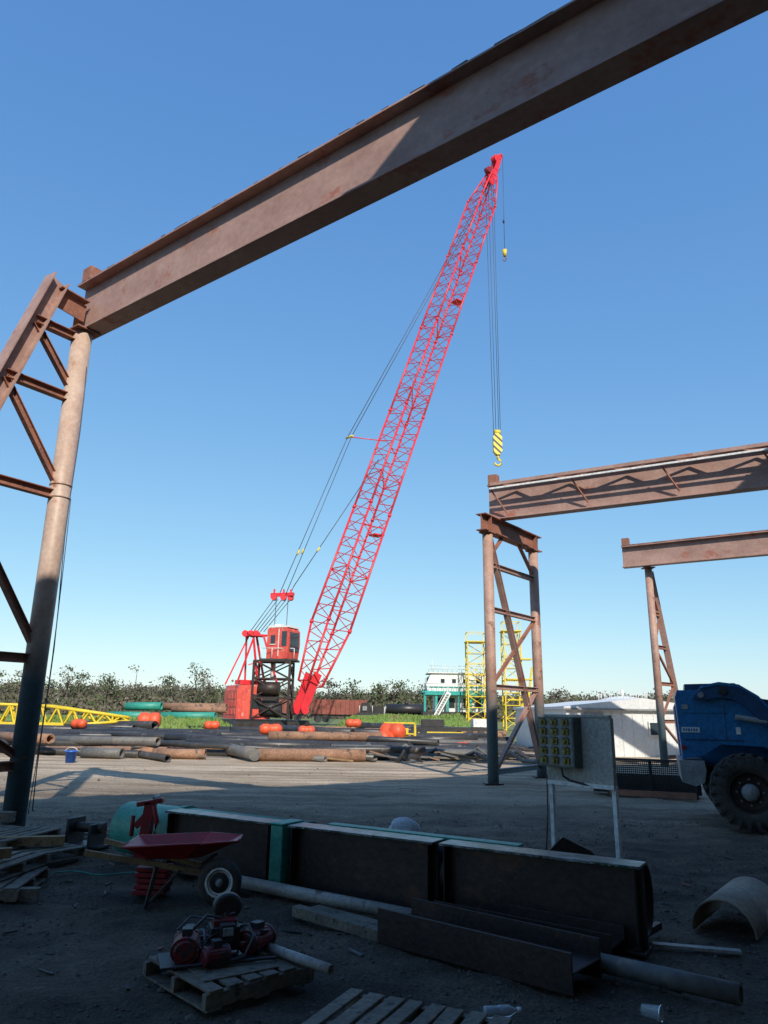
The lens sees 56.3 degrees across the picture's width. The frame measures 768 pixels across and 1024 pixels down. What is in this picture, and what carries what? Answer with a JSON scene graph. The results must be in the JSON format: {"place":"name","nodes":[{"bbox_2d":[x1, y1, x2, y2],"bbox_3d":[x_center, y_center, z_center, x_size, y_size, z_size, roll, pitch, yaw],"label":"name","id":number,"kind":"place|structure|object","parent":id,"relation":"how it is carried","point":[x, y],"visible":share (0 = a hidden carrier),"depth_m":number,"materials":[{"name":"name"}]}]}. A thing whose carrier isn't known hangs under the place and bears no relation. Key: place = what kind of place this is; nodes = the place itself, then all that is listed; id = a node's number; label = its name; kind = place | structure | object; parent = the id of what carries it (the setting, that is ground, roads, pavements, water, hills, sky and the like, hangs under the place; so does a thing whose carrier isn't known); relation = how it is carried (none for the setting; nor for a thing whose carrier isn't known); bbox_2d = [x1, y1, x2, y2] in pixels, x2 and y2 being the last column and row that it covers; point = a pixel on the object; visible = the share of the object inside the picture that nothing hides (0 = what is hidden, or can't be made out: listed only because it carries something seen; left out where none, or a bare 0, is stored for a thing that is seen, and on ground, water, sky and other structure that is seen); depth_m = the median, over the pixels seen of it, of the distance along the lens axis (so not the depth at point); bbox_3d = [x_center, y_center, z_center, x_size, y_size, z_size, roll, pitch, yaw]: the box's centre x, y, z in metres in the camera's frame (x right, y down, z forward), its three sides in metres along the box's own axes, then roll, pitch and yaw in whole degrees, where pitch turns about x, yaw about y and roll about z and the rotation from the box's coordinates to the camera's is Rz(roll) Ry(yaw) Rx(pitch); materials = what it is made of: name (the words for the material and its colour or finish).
{"place":"outdoors","nodes":[
{"label":"outdoors","id":0,"kind":"place"},
{"bbox_2d":[0,707,767,1023],"bbox_3d":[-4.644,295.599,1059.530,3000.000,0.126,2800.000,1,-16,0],"label":"ground","id":1,"kind":"structure","parent":0,"point":[104,976],"depth_m":6.84,"materials":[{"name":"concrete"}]},
{"bbox_2d":[0,866,49,901],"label":"wooden pallet","id":2,"kind":"object","parent":1,"relation":"on","point":[10,891],"visible":0.6,"depth_m":6.83,"materials":[{"name":"grey wood"}]},
{"bbox_2d":[0,851,49,880],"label":"wooden pallet","id":3,"kind":"object","parent":2,"relation":"on","point":[15,864],"visible":0.86,"depth_m":7.11,"materials":[{"name":"grey wood"}]},
{"bbox_2d":[0,811,64,899],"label":"timber blocks","id":4,"kind":"object","parent":1,"relation":"on","point":[29,893],"depth_m":8.27,"materials":[{"name":"brown wood"}]},
{"bbox_2d":[12,843,86,866],"bbox_3d":[-4.263,3.948,8.329,1.200,0.113,1.017,-8,-18,29],"label":"wooden pallet","id":5,"kind":"object","parent":1,"relation":"on","point":[76,850],"visible":0.34,"depth_m":8.31,"materials":[{"name":"grey wood"}]},
{"bbox_2d":[0,825,60,849],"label":"wooden pallet","id":6,"kind":"object","parent":5,"relation":"on","point":[10,830],"visible":0.72,"depth_m":8.71,"materials":[{"name":"grey wood"}]},
{"bbox_2d":[0,272,100,826],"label":"runway support frame","id":7,"kind":"object","parent":1,"relation":"on","point":[51,295],"visible":0.94,"depth_m":10.69,"materials":[{"name":"metal"}]},
{"bbox_2d":[0,703,129,725],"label":"yellow boom section","id":8,"kind":"object","parent":1,"relation":"on","point":[114,718],"visible":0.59,"depth_m":42.88,"materials":[{"name":"paint"}]},
{"bbox_2d":[0,747,140,757],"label":"black pipe","id":9,"kind":"object","parent":1,"relation":"on","point":[61,751],"visible":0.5,"depth_m":25.68,"materials":[{"name":"metal"}]},
{"bbox_2d":[64,816,111,848],"bbox_3d":[-3.764,4.064,9.130,0.600,0.325,0.300,-5,-16,19],"label":"steel bracket","id":10,"kind":"object","parent":1,"relation":"on","point":[77,827],"visible":0.83,"depth_m":9.09,"materials":[{"name":"black metal"}]},
{"bbox_2d":[79,747,124,758],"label":"pipe","id":11,"kind":"object","parent":1,"relation":"on","point":[102,752],"visible":1,"depth_m":24.43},
{"bbox_2d":[40,714,232,728],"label":"grass bank","id":12,"kind":"structure","parent":1,"relation":"on","point":[171,722],"depth_m":47.68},
{"bbox_2d":[125,702,162,710],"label":"teal pipe","id":13,"kind":"object","parent":12,"relation":"on","point":[131,706],"visible":1,"depth_m":49.34,"materials":[{"name":"metal"}]},
{"bbox_2d":[162,703,227,709],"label":"rusty pipe","id":14,"kind":"object","parent":12,"relation":"on","point":[167,706],"visible":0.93,"depth_m":49.81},
{"bbox_2d":[171,706,227,712],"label":"rusty pipe","id":15,"kind":"object","parent":12,"relation":"on","point":[197,709],"visible":0.95,"depth_m":49.36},
{"bbox_2d":[130,749,170,761],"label":"black pipe","id":16,"kind":"object","parent":1,"relation":"on","point":[155,756],"visible":0.38,"depth_m":23.88,"materials":[{"name":"metal"}]},
{"bbox_2d":[132,863,173,895],"bbox_3d":[-2.198,3.501,6.854,0.328,0.240,0.236,1,-16,0],"label":"brick stack","id":17,"kind":"object","parent":1,"relation":"on","point":[143,875],"visible":0.8,"depth_m":6.76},
{"bbox_2d":[83,832,242,908],"bbox_3d":[-1.987,3.291,6.623,1.382,0.543,0.636,2,-16,-4],"label":"wheelbarrow","id":18,"kind":"object","parent":1,"relation":"on","point":[217,877],"visible":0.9,"depth_m":6.46,"materials":[{"name":"red metal"}]},
{"bbox_2d":[156,748,206,758],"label":"rusty pipe","id":19,"kind":"object","parent":1,"relation":"on","point":[184,753],"visible":0.79,"depth_m":24.80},
{"bbox_2d":[109,801,317,853],"bbox_3d":[-1.921,3.629,7.993,2.720,0.610,0.610,-8,-18,30],"label":"teal pipe","id":20,"kind":"object","parent":1,"relation":"on","point":[119,829],"visible":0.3,"depth_m":8.35,"materials":[{"name":"metal"}]},
{"bbox_2d":[129,794,164,859],"bbox_3d":[-2.654,3.525,8.024,0.347,0.676,0.220,1,-16,0],"label":"pipe clamp","id":21,"kind":"object","parent":20,"relation":"attached to","point":[147,820],"visible":0.68,"depth_m":7.99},
{"bbox_2d":[165,808,280,879],"bbox_3d":[-1.708,3.510,7.551,1.520,0.600,0.240,-8,-18,30],"label":"steel girder","id":22,"kind":"object","parent":1,"relation":"on","point":[248,854],"visible":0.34,"depth_m":7.45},
{"bbox_2d":[268,819,303,883],"bbox_3d":[-0.974,3.374,7.123,0.170,0.575,0.340,-8,-18,30],"label":"teal collar","id":23,"kind":"object","parent":22,"relation":"attached to","point":[279,859],"visible":0.78,"depth_m":7.01,"materials":[{"name":"paint"}]},
{"bbox_2d":[142,951,313,1013],"bbox_3d":[-1.019,2.992,4.699,0.800,0.113,0.813,15,-21,-42],"label":"wooden pallet","id":24,"kind":"object","parent":1,"relation":"on","point":[214,997],"visible":0.56,"depth_m":4.43,"materials":[{"name":"grey wood"}]},
{"bbox_2d":[188,953,278,982],"bbox_3d":[-1.046,2.924,4.685,0.500,0.008,0.600,11,-19,-33],"label":"plywood sheet","id":25,"kind":"object","parent":24,"relation":"on","point":[205,974],"visible":0.43,"depth_m":4.51,"materials":[{"name":"grey wood"}]},
{"bbox_2d":[157,892,276,970],"bbox_3d":[-1.076,2.755,4.756,0.762,0.354,0.467,6,-16,-19],"label":"engine pump","id":26,"kind":"object","parent":25,"relation":"on","point":[228,942],"visible":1,"depth_m":4.71,"materials":[{"name":"red metal"}]},
{"bbox_2d":[265,943,334,974],"bbox_3d":[-0.555,2.878,4.637,0.637,0.064,0.060,-13,-21,42],"label":"short pipe","id":27,"kind":"object","parent":24,"relation":"on","point":[303,959],"visible":1,"depth_m":4.59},
{"bbox_2d":[224,744,260,760],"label":"pipe","id":28,"kind":"object","parent":1,"relation":"on","point":[249,753],"visible":0.35,"depth_m":24.64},
{"bbox_2d":[227,736,267,738],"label":"grey pipe","id":29,"kind":"object","parent":1,"relation":"on","point":[264,737],"depth_m":34.61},
{"bbox_2d":[222,735,267,735],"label":"black pipe","id":30,"kind":"object","parent":29,"relation":"on","point":[244,735],"depth_m":34.84,"materials":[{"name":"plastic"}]},
{"bbox_2d":[0,729,220,733],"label":"black pipe","id":31,"kind":"object","parent":30,"relation":"on","point":[5,730],"visible":0.27,"depth_m":33.27,"materials":[{"name":"metal"}]},
{"bbox_2d":[77,746,523,762],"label":"steel rods","id":32,"kind":"object","parent":1,"relation":"on","point":[464,757],"visible":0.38,"depth_m":25.12,"materials":[{"name":"brown metal"}]},
{"bbox_2d":[257,748,365,761],"bbox_3d":[-2.482,8.373,24.753,3.700,0.410,0.420,3,-16,-9],"label":"rusty pipe","id":33,"kind":"object","parent":1,"relation":"on","point":[288,754],"visible":0.8,"depth_m":24.58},
{"bbox_2d":[207,749,419,760],"bbox_3d":[-4.015,8.849,26.254,10.634,0.252,0.258,0,-16,5],"label":"black pipe","id":34,"kind":"object","parent":1,"relation":"on","point":[217,752],"visible":0.2,"depth_m":26.09,"materials":[{"name":"metal"}]},
{"bbox_2d":[185,739,330,746],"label":"black pipe","id":35,"kind":"object","parent":34,"relation":"on","point":[275,743],"visible":0.52,"depth_m":26.37,"materials":[{"name":"metal"}]},
{"bbox_2d":[241,875,410,916],"bbox_3d":[-0.585,3.483,6.493,2.358,0.110,0.110,-10,-19,33],"label":"white pipe","id":36,"kind":"object","parent":1,"relation":"on","point":[350,903],"visible":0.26,"depth_m":6.45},
{"bbox_2d":[271,739,381,744],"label":"black pipe","id":37,"kind":"object","parent":1,"relation":"on","point":[326,741],"visible":0.11,"depth_m":30.16,"materials":[{"name":"metal"}]},
{"bbox_2d":[292,904,377,941],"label":"timber beam","id":38,"kind":"structure","parent":1,"relation":"on","point":[352,923],"depth_m":5.83,"materials":[{"name":"grey wood"}]},
{"bbox_2d":[0,662,673,721],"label":"tree line","id":39,"kind":"object","parent":1,"relation":"on","point":[95,696],"visible":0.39,"depth_m":151.89,"materials":[{"name":"green plant"}]},
{"bbox_2d":[309,699,366,722],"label":"rail hopper car","id":40,"kind":"object","parent":1,"relation":"on","point":[325,709],"visible":0.75,"depth_m":85.34,"materials":[{"name":"red metal"}]},
{"bbox_2d":[222,153,506,726],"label":"lattice boom crane","id":41,"kind":"object","parent":1,"relation":"on","point":[254,702],"visible":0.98,"depth_m":63.46,"materials":[{"name":"red metal"}]},
{"bbox_2d":[288,822,443,907],"bbox_3d":[-0.207,3.287,6.660,1.484,0.600,1.041,1,-16,0],"label":"steel girder","id":42,"kind":"object","parent":1,"relation":"on","point":[398,869],"visible":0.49,"depth_m":6.63,"materials":[{"name":"metal"}]},
{"bbox_2d":[0,828,734,993],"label":"scrap debris","id":43,"kind":"object","parent":1,"relation":"on","point":[127,987],"visible":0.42,"depth_m":6.14,"materials":[{"name":"wood"}]},
{"bbox_2d":[366,754,377,761],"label":"black pipe","id":44,"kind":"object","parent":1,"relation":"on","point":[371,757],"visible":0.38,"depth_m":24.95,"materials":[{"name":"metal"}]},
{"bbox_2d":[163,732,270,740],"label":"black pipe","id":45,"kind":"object","parent":44,"relation":"on","point":[174,736],"visible":0.45,"depth_m":28.81,"materials":[{"name":"metal"}]},
{"bbox_2d":[293,746,425,753],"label":"black pipe","id":46,"kind":"object","parent":44,"relation":"on","point":[399,749],"visible":0.5,"depth_m":25.28,"materials":[{"name":"metal"}]},
{"bbox_2d":[159,741,310,748],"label":"black pipe","id":47,"kind":"object","parent":46,"relation":"on","point":[194,745],"visible":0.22,"depth_m":26.18,"materials":[{"name":"metal"}]},
{"bbox_2d":[357,702,387,714],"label":"rail flat car","id":48,"kind":"object","parent":1,"relation":"on","point":[366,708],"visible":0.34,"depth_m":84.60,"materials":[{"name":"black metal"}]},
{"bbox_2d":[336,713,470,726],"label":"grass bank","id":49,"kind":"structure","parent":1,"relation":"on","point":[455,720],"depth_m":54.05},
{"bbox_2d":[389,817,420,831],"bbox_3d":[0.263,4.295,9.707,0.500,0.320,0.400,1,-16,0],"label":"white sack","id":50,"kind":"object","parent":1,"relation":"on","point":[404,823],"visible":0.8,"depth_m":9.63,"materials":[{"name":"grey fabric"}]},
{"bbox_2d":[384,701,427,715],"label":"rail tank car","id":51,"kind":"object","parent":1,"relation":"on","point":[406,708],"visible":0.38,"depth_m":84.35,"materials":[{"name":"black metal"}]},
{"bbox_2d":[302,988,513,1023],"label":"wooden pallet","id":52,"kind":"object","parent":1,"relation":"on","point":[357,1004],"visible":1,"depth_m":3.93,"materials":[{"name":"grey wood"}]},
{"bbox_2d":[411,719,486,732],"bbox_3d":[3.708,12.253,40.150,4.340,1.360,1.864,1,-16,0],"label":"flatbed trailer","id":53,"kind":"object","parent":1,"relation":"on","point":[479,725],"visible":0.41,"depth_m":39.74,"materials":[{"name":"black metal"}]},
{"bbox_2d":[365,739,535,763],"bbox_3d":[-0.903,10.134,31.252,20.601,0.488,12.548,-5,-17,21],"label":"rubber hose","id":54,"kind":"object","parent":1,"relation":"on","point":[517,753],"visible":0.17,"depth_m":26.16,"materials":[{"name":"black rubber"}]},
{"bbox_2d":[420,665,485,717],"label":"dredge deckhouse","id":55,"kind":"object","parent":1,"relation":"on","point":[446,690],"visible":0.81,"depth_m":75.90,"materials":[{"name":"white metal"}]},
{"bbox_2d":[322,824,653,937],"bbox_3d":[0.668,3.244,6.457,3.050,0.540,2.166,1,-16,0],"label":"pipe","id":56,"kind":"object","parent":1,"relation":"on","point":[649,895],"visible":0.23,"depth_m":5.86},
{"bbox_2d":[327,822,522,846],"bbox_3d":[0.322,2.998,6.675,2.000,0.030,0.120,-8,-18,30],"label":"teal flat bar","id":57,"kind":"object","parent":56,"relation":"on","point":[449,837],"visible":0.72,"depth_m":6.59,"materials":[{"name":"paint"}]},
{"bbox_2d":[377,897,601,996],"bbox_3d":[0.702,3.066,5.141,1.590,0.240,0.440,-12,-20,38],"label":"steel channel","id":58,"kind":"object","parent":1,"relation":"on","point":[546,957],"visible":1,"depth_m":4.99,"materials":[{"name":"metal"}]},
{"bbox_2d":[482,1004,521,1018],"bbox_3d":[0.687,2.894,4.164,0.225,0.064,0.064,4,-16,-12],"label":"plastic bottle","id":59,"kind":"object","parent":1,"relation":"on","point":[504,1010],"visible":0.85,"depth_m":4.14,"materials":[{"name":"white"}]},
{"bbox_2d":[476,512,546,785],"bbox_3d":[3.601,3.782,19.774,2.343,6.990,2.938,1,-16,0],"label":"runway support frame","id":60,"kind":"object","parent":1,"relation":"on","point":[501,530],"visible":0.88,"depth_m":19.67,"materials":[{"name":"metal"}]},
{"bbox_2d":[433,900,625,954],"bbox_3d":[1.099,3.243,5.643,1.378,0.180,1.138,1,-16,0],"label":"steel channel","id":61,"kind":"object","parent":1,"relation":"on","point":[611,936],"visible":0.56,"depth_m":5.49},
{"bbox_2d":[438,839,652,957],"bbox_3d":[1.243,3.071,5.800,1.553,0.600,1.083,1,-16,0],"label":"steel girder","id":62,"kind":"object","parent":1,"relation":"on","point":[492,877],"visible":0.81,"depth_m":5.76,"materials":[{"name":"metal"}]},
{"bbox_2d":[549,837,594,855],"bbox_3d":[2.310,4.175,8.970,0.650,0.220,0.040,1,-16,0],"label":"leaning steel plate","id":63,"kind":"object","parent":1,"relation":"on","point":[562,844],"visible":0.64,"depth_m":8.95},
{"bbox_2d":[538,714,622,858],"bbox_3d":[2.377,3.393,8.854,0.365,1.725,1.060,14,-20,-38],"label":"electrical panel","id":64,"kind":"object","parent":1,"relation":"on","point":[577,750],"visible":0.94,"depth_m":8.91,"materials":[{"name":"white paint"}]},
{"bbox_2d":[593,758,701,799],"bbox_3d":[5.779,5.853,15.883,2.246,0.785,0.875,-4,-16,16],"label":"barrier","id":65,"kind":"object","parent":1,"relation":"on","point":[651,784],"visible":0.7,"depth_m":15.58,"materials":[{"name":"metal"}]},
{"bbox_2d":[641,1003,663,1022],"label":"plastic cup","id":66,"kind":"object","parent":1,"relation":"on","point":[653,1012],"visible":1,"depth_m":4.16,"materials":[{"name":"white"}]},
{"bbox_2d":[641,566,677,765],"bbox_3d":[10.455,5.634,26.391,1.784,7.025,1.686,1,-16,0],"label":"runway support frame","id":67,"kind":"object","parent":1,"relation":"on","point":[654,607],"visible":0.77,"depth_m":26.05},
{"bbox_2d":[621,530,767,568],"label":"runway beam","id":68,"kind":"structure","parent":67,"relation":"on","point":[713,548],"depth_m":25.63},
{"bbox_2d":[601,953,743,1005],"bbox_3d":[1.773,3.017,4.676,1.018,0.120,0.120,-11,-19,37],"label":"white pipe","id":69,"kind":"object","parent":1,"relation":"on","point":[716,989],"visible":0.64,"depth_m":4.57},
{"bbox_2d":[612,921,741,954],"bbox_3d":[2.168,3.298,5.558,0.977,0.070,0.679,1,-16,0],"label":"steel angle","id":70,"kind":"object","parent":1,"relation":"on","point":[657,927],"visible":0.67,"depth_m":5.39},
{"bbox_2d":[673,682,767,832],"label":"telehandler","id":71,"kind":"object","parent":1,"relation":"on","point":[722,739],"visible":1,"depth_m":11.71,"materials":[{"name":"blue metal"}]},
{"bbox_2d":[691,876,767,939],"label":"rolled steel plate","id":72,"kind":"object","parent":1,"relation":"on","point":[746,896],"visible":1,"depth_m":6.05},
{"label":"black pipe","id":73,"kind":"object","parent":1,"relation":"on","visible":0},
{"bbox_2d":[375,742,515,746],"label":"black pipe","id":74,"kind":"object","parent":73,"relation":"on","point":[441,744],"visible":0.27,"depth_m":30.94,"materials":[{"name":"plastic"}]},
{"bbox_2d":[436,739,514,743],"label":"grey pipe","id":75,"kind":"object","parent":73,"relation":"on","point":[457,741],"visible":0.17,"depth_m":33.38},
{"bbox_2d":[379,723,405,737],"bbox_3d":[0.392,10.094,33.005,1.200,0.748,0.760,-10,-19,34],"label":"orange float","id":76,"kind":"object","parent":75,"relation":"on","point":[397,729],"visible":0.63,"depth_m":32.70,"materials":[{"name":"plastic"}]},
{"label":"black pipe","id":77,"kind":"object","parent":1,"relation":"on","visible":0},
{"bbox_2d":[259,724,282,734],"bbox_3d":[-5.053,9.693,32.054,1.000,0.473,0.480,6,-16,-19],"label":"orange float","id":78,"kind":"object","parent":77,"relation":"on","point":[264,729],"visible":0.82,"depth_m":31.87,"materials":[{"name":"plastic"}]},
{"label":"black pipe","id":79,"kind":"object","parent":1,"relation":"on","visible":0},
{"bbox_2d":[281,725,354,731],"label":"black pipe","id":80,"kind":"object","parent":79,"relation":"on","point":[295,728],"visible":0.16,"depth_m":39.52,"materials":[{"name":"plastic"}]},
{"bbox_2d":[0,0,767,706],"label":"sky","id":81,"kind":"structure","parent":0,"point":[631,306],"materials":[{"name":"blue"}]},
{"bbox_2d":[73,0,767,339],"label":"runway beam","id":82,"kind":"structure","parent":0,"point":[563,57],"depth_m":8.17,"materials":[{"name":"metal"}]},
{"bbox_2d":[28,367,86,813],"bbox_3d":[-4.759,0.899,10.620,0.082,6.601,0.312,4,-16,-11],"label":"hanging cable","id":83,"kind":"object","parent":82,"relation":"hanging from","point":[37,759],"visible":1,"depth_m":10.45,"materials":[{"name":"metal"}]},
{"bbox_2d":[464,632,485,721],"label":"yellow lattice tower","id":84,"kind":"structure","parent":0,"point":[467,673],"depth_m":74.56,"materials":[{"name":"metal"}]},
{"bbox_2d":[499,621,532,730],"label":"yellow lattice tower","id":85,"kind":"structure","parent":0,"point":[503,631],"depth_m":72.89,"materials":[{"name":"metal"}]},
{"bbox_2d":[513,698,678,756],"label":"white metal building","id":86,"kind":"structure","parent":0,"point":[635,727],"depth_m":30.77,"materials":[{"name":"paint"}]},
{"bbox_2d":[487,442,767,520],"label":"runway beam","id":87,"kind":"structure","parent":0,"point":[729,470],"depth_m":18.40,"materials":[{"name":"metal"}]},
{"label":"grey pipe","id":88,"kind":"object","parent":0,"visible":0},
{"bbox_2d":[0,739,184,745],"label":"black pipe","id":89,"kind":"object","parent":88,"relation":"on","point":[61,742],"visible":0.09,"depth_m":27.25,"materials":[{"name":"plastic"}]},
{"bbox_2d":[0,732,54,743],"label":"rusty pipe","id":90,"kind":"object","parent":89,"relation":"on","point":[46,738],"visible":0.6,"depth_m":25.43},
{"bbox_2d":[55,736,160,745],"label":"grey pipe","id":91,"kind":"object","parent":89,"relation":"on","point":[118,740],"visible":0.62,"depth_m":26.52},
{"bbox_2d":[0,731,221,735],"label":"black pipe","id":92,"kind":"object","parent":88,"relation":"on","point":[95,733],"visible":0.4,"depth_m":31.37,"materials":[{"name":"plastic"}]},
{"bbox_2d":[101,732,163,738],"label":"black pipe","id":93,"kind":"object","parent":92,"relation":"on","point":[119,734],"visible":0.36,"depth_m":31.32,"materials":[{"name":"plastic"}]},
{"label":"pipe rack","id":94,"kind":"object","parent":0,"visible":0},
{"bbox_2d":[160,712,215,719],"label":"teal pipe","id":95,"kind":"object","parent":94,"relation":"on","point":[190,714],"visible":0.72,"depth_m":48.51,"materials":[{"name":"metal"}]},
{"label":"black pipe","id":96,"kind":"object","parent":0,"visible":0},
{"bbox_2d":[366,736,439,745],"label":"black pipe","id":97,"kind":"object","parent":96,"relation":"on","point":[430,742],"visible":0.39,"depth_m":30.89,"materials":[{"name":"metal"}]},
{"bbox_2d":[268,731,381,740],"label":"rusty pipe","id":98,"kind":"object","parent":97,"relation":"on","point":[327,736],"visible":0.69,"depth_m":31.32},
{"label":"black pipe","id":99,"kind":"object","parent":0,"visible":0},
{"bbox_2d":[230,729,365,741],"bbox_3d":[-3.473,10.886,34.602,10.585,0.524,0.357,-9,-18,31],"label":"black pipe","id":100,"kind":"object","parent":99,"relation":"on","point":[258,731],"visible":0.12,"depth_m":36.92,"materials":[{"name":"plastic"}]},
{"bbox_2d":[84,728,261,734],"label":"black pipe","id":101,"kind":"object","parent":100,"relation":"on","point":[222,732],"visible":0.2,"depth_m":35.37,"materials":[{"name":"metal"}]},
{"bbox_2d":[404,734,477,739],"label":"black pipe","id":102,"kind":"object","parent":99,"relation":"on","point":[462,737],"visible":0.38,"depth_m":34.92,"materials":[{"name":"metal"}]},
{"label":"black pipe","id":103,"kind":"object","parent":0,"visible":0},
{"bbox_2d":[0,724,121,728],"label":"black pipe","id":104,"kind":"object","parent":103,"relation":"on","point":[45,726],"visible":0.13,"depth_m":39.42,"materials":[{"name":"metal"}]},
{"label":"grey pipe","id":105,"kind":"object","parent":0,"visible":0},
{"bbox_2d":[163,728,228,730],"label":"black pipe","id":106,"kind":"object","parent":105,"relation":"on","point":[206,729],"depth_m":42.83,"materials":[{"name":"metal"}]},
{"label":"grey pipe","id":107,"kind":"object","parent":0,"visible":0},
{"bbox_2d":[87,721,158,729],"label":"black pipe","id":108,"kind":"object","parent":107,"relation":"on","point":[153,725],"visible":0.37,"depth_m":40.69,"materials":[{"name":"metal"}]},
{"bbox_2d":[137,712,160,725],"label":"orange float","id":109,"kind":"object","parent":108,"relation":"on","point":[148,716],"visible":0.59,"depth_m":42.88,"materials":[{"name":"plastic"}]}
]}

